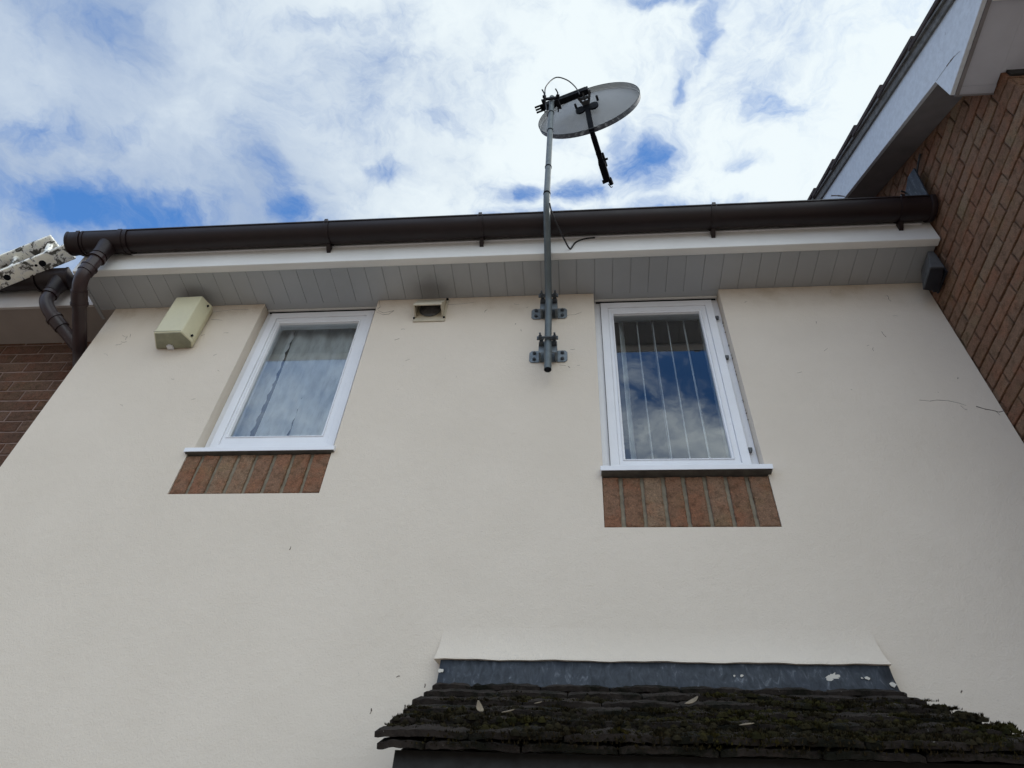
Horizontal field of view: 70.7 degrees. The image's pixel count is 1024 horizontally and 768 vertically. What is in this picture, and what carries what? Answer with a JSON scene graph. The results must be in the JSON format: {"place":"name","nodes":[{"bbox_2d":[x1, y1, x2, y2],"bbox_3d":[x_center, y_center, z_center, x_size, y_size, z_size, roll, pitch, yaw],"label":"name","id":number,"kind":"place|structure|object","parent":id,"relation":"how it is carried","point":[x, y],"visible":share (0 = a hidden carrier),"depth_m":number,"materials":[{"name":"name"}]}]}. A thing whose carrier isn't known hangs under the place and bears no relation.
{"place":"outdoors","nodes":[
{"label":"outdoors","id":0,"kind":"place"},
{"bbox_2d":[0,0,934,274],"label":"sky","id":1,"kind":"structure","parent":0,"point":[115,114],"materials":[{"name":"blue"}]},
{"label":"ground","id":2,"kind":"structure","parent":0,"visible":0},
{"bbox_2d":[0,267,115,466],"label":"brick house","id":3,"kind":"structure","parent":2,"relation":"on","point":[36,361],"depth_m":3.74,"materials":[{"name":"brown brick"}]},
{"bbox_2d":[0,235,75,288],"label":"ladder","id":4,"kind":"object","parent":3,"relation":"on","point":[23,262],"visible":0.89,"depth_m":3.72,"materials":[{"name":"metal"}]},
{"bbox_2d":[0,168,1023,767],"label":"cream house","id":5,"kind":"structure","parent":2,"relation":"on","point":[188,578],"depth_m":2.68,"materials":[{"name":"paint"}]},
{"bbox_2d":[154,296,212,349],"bbox_3d":[-1.597,-0.299,3.493,0.197,0.288,0.101,-1,-47,5],"label":"alarm box","id":6,"kind":"object","parent":5,"relation":"attached to","point":[183,322],"visible":1,"depth_m":3.43,"materials":[{"name":"plastic"}]},
{"bbox_2d":[183,310,374,455],"bbox_3d":[-0.986,-0.030,3.283,0.623,0.995,0.128,-1,-47,5],"label":"window","id":7,"kind":"structure","parent":5,"relation":"in","point":[222,441],"depth_m":3.22,"materials":[{"name":"white plastic"}]},
{"bbox_2d":[235,328,356,436],"bbox_3d":[-0.955,-0.011,3.403,0.622,1.050,0.026,0,-47,4],"label":"window pane","id":8,"kind":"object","parent":7,"relation":"attached to","point":[307,383],"visible":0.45,"depth_m":3.39,"materials":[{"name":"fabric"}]},
{"bbox_2d":[413,298,448,321],"bbox_3d":[-0.394,-0.380,3.469,0.157,0.174,0.070,-1,-47,5],"label":"vent cowl","id":9,"kind":"object","parent":5,"relation":"attached to","point":[430,310],"visible":1,"depth_m":3.46,"materials":[{"name":"beige plastic"}]},
{"bbox_2d":[529,77,640,371],"bbox_3d":[0.380,-0.922,3.679,0.602,2.186,0.525,5,-46,-1],"label":"satellite dish","id":10,"kind":"object","parent":5,"relation":"attached to","point":[547,353],"visible":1,"depth_m":4.10,"materials":[{"name":"paint"}]},
{"bbox_2d":[614,319,728,458],"bbox_3d":[0.680,0.029,3.207,0.580,1.095,0.072,-1,-47,5],"label":"vertical blind","id":11,"kind":"object","parent":5,"relation":"attached to","point":[628,403],"visible":0.34,"depth_m":3.21,"materials":[{"name":"fabric"}]},
{"bbox_2d":[594,299,773,477],"bbox_3d":[0.667,-0.026,3.081,0.619,1.129,0.144,-1,-47,5],"label":"window","id":12,"kind":"structure","parent":5,"relation":"in","point":[742,461],"depth_m":2.99,"materials":[{"name":"white plastic"}]},
{"bbox_2d":[374,660,1023,767],"bbox_3d":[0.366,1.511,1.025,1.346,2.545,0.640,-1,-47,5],"label":"porch roof","id":13,"kind":"structure","parent":5,"relation":"attached to","point":[620,681],"depth_m":1.65,"materials":[{"name":"grey tile"}]},
{"bbox_2d":[476,700,483,712],"bbox_3d":[-0.071,0.733,1.643,0.015,0.038,0.032,28,-51,-21],"label":"dead leaf","id":14,"kind":"object","parent":13,"relation":"on","point":[479,706],"visible":1,"depth_m":1.65,"materials":[{"name":"beige plant"}]},
{"bbox_2d":[685,696,697,704],"bbox_3d":[0.435,0.765,1.747,0.037,0.026,0.018,-1,-47,5],"label":"dead leaf","id":15,"kind":"object","parent":13,"relation":"on","point":[691,701],"visible":1,"depth_m":1.75,"materials":[{"name":"beige plant"}]},
{"bbox_2d":[380,690,1023,759],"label":"moss","id":16,"kind":"object","parent":13,"relation":"on","point":[894,726],"visible":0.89,"depth_m":1.55,"materials":[{"name":"green plant"}]},
{"bbox_2d":[739,723,753,725],"bbox_3d":[0.493,0.714,1.515,0.032,0.008,0.010,-1,-47,5],"label":"dead leaf","id":17,"kind":"object","parent":13,"relation":"on","point":[745,724],"visible":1,"depth_m":1.51,"materials":[{"name":"beige plant"}]},
{"bbox_2d":[807,0,1023,442],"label":"brick house","id":18,"kind":"structure","parent":2,"relation":"on","point":[946,102],"depth_m":2.90,"materials":[{"name":"brown brick"}]},
{"bbox_2d":[900,154,920,195],"bbox_3d":[1.877,-0.928,3.325,0.074,0.245,0.164,26,-50,-20],"label":"cable","id":19,"kind":"object","parent":18,"relation":"attached to","point":[917,168],"visible":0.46,"depth_m":3.36,"materials":[{"name":"plastic"}]},
{"bbox_2d":[921,251,947,293],"bbox_3d":[1.857,-0.500,3.211,0.087,0.153,0.151,-1,-47,5],"label":"wall box","id":20,"kind":"object","parent":18,"relation":"attached to","point":[934,271],"visible":1,"depth_m":3.16,"materials":[{"name":"grey plastic"}]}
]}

